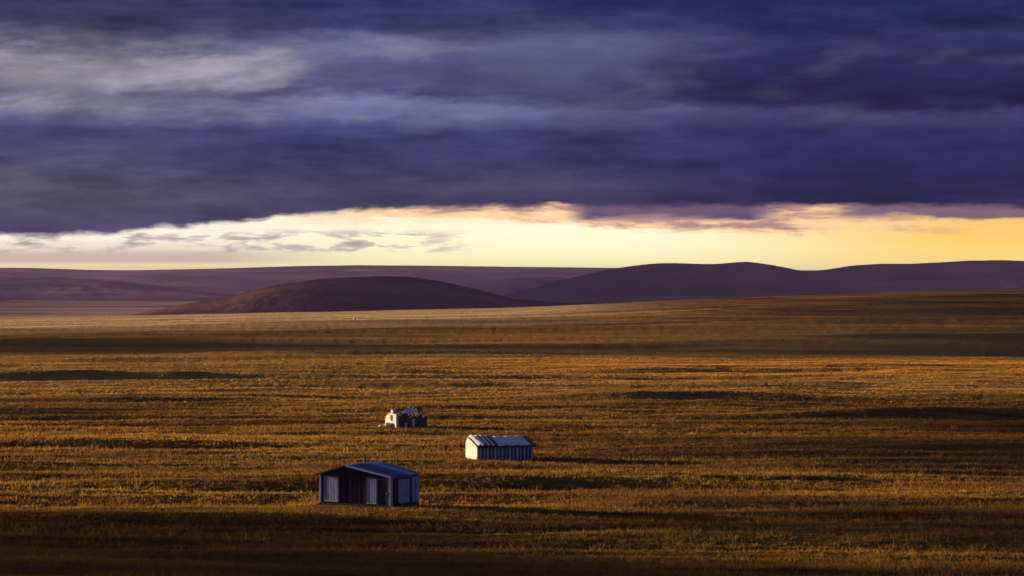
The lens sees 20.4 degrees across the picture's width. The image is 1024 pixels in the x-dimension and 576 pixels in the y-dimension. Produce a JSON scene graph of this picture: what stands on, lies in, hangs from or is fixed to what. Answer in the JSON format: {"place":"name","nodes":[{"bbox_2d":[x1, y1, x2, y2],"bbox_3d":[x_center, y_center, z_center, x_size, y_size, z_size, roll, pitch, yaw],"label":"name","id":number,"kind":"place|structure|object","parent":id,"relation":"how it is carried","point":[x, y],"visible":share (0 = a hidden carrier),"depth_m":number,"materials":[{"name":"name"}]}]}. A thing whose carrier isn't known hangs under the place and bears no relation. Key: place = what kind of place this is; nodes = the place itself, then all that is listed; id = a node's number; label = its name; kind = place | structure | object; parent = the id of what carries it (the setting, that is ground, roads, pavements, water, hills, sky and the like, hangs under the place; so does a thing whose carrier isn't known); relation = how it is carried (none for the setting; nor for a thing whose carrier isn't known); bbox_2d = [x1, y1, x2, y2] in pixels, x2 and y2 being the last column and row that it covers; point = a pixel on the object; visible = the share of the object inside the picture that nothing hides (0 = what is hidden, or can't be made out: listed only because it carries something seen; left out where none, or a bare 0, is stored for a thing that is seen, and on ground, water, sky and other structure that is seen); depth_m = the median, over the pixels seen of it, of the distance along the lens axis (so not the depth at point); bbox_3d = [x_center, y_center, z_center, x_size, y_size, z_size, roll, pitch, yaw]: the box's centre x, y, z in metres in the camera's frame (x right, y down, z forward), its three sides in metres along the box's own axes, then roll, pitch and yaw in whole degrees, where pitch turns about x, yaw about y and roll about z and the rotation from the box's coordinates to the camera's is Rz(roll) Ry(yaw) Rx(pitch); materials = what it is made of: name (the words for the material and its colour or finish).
{"place":"outdoors","nodes":[
{"label":"outdoors","id":0,"kind":"place"},
{"bbox_2d":[0,274,240,301],"bbox_3d":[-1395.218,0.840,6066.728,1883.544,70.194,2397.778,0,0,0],"label":"western hills","id":1,"kind":"structure","parent":0,"point":[14,287],"depth_m":5559.23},
{"bbox_2d":[132,276,604,314],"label":"hill","id":2,"kind":"structure","parent":0,"point":[375,293],"depth_m":2532.97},
{"bbox_2d":[0,265,816,292],"bbox_3d":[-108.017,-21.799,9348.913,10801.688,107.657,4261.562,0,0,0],"label":"hills","id":3,"kind":"structure","parent":0,"point":[239,280],"depth_m":8604.77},
{"bbox_2d":[0,290,1023,575],"bbox_3d":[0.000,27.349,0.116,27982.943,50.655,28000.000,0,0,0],"label":"ground","id":4,"kind":"structure","parent":0,"point":[936,322],"depth_m":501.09,"materials":[{"name":"brown plant"}]},
{"bbox_2d":[316,454,421,507],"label":"hut","id":5,"kind":"object","parent":4,"relation":"on","point":[376,484],"visible":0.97,"depth_m":222.77,"materials":[{"name":"grey metal"}]},
{"bbox_2d":[378,480,386,504],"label":"door","id":6,"kind":"structure","parent":5,"relation":"in","point":[382,484],"depth_m":221.21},
{"bbox_2d":[385,407,426,427],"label":"ruined house","id":7,"kind":"structure","parent":4,"relation":"on","point":[406,418],"depth_m":338.51,"materials":[{"name":"brick"}]},
{"bbox_2d":[464,435,536,459],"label":"shed","id":8,"kind":"structure","parent":4,"relation":"on","point":[488,447],"depth_m":278.75,"materials":[{"name":"white metal"}]},
{"bbox_2d":[0,0,1023,269],"label":"sky","id":9,"kind":"structure","parent":0,"point":[135,134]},
{"bbox_2d":[459,277,565,295],"bbox_3d":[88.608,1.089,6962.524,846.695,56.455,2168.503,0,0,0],"label":"hills","id":10,"kind":"structure","parent":0,"point":[500,287],"depth_m":6529.32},
{"bbox_2d":[501,260,1023,303],"bbox_3d":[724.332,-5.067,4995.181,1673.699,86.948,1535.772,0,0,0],"label":"dark hills","id":11,"kind":"structure","parent":0,"point":[660,282],"depth_m":4663.42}
]}

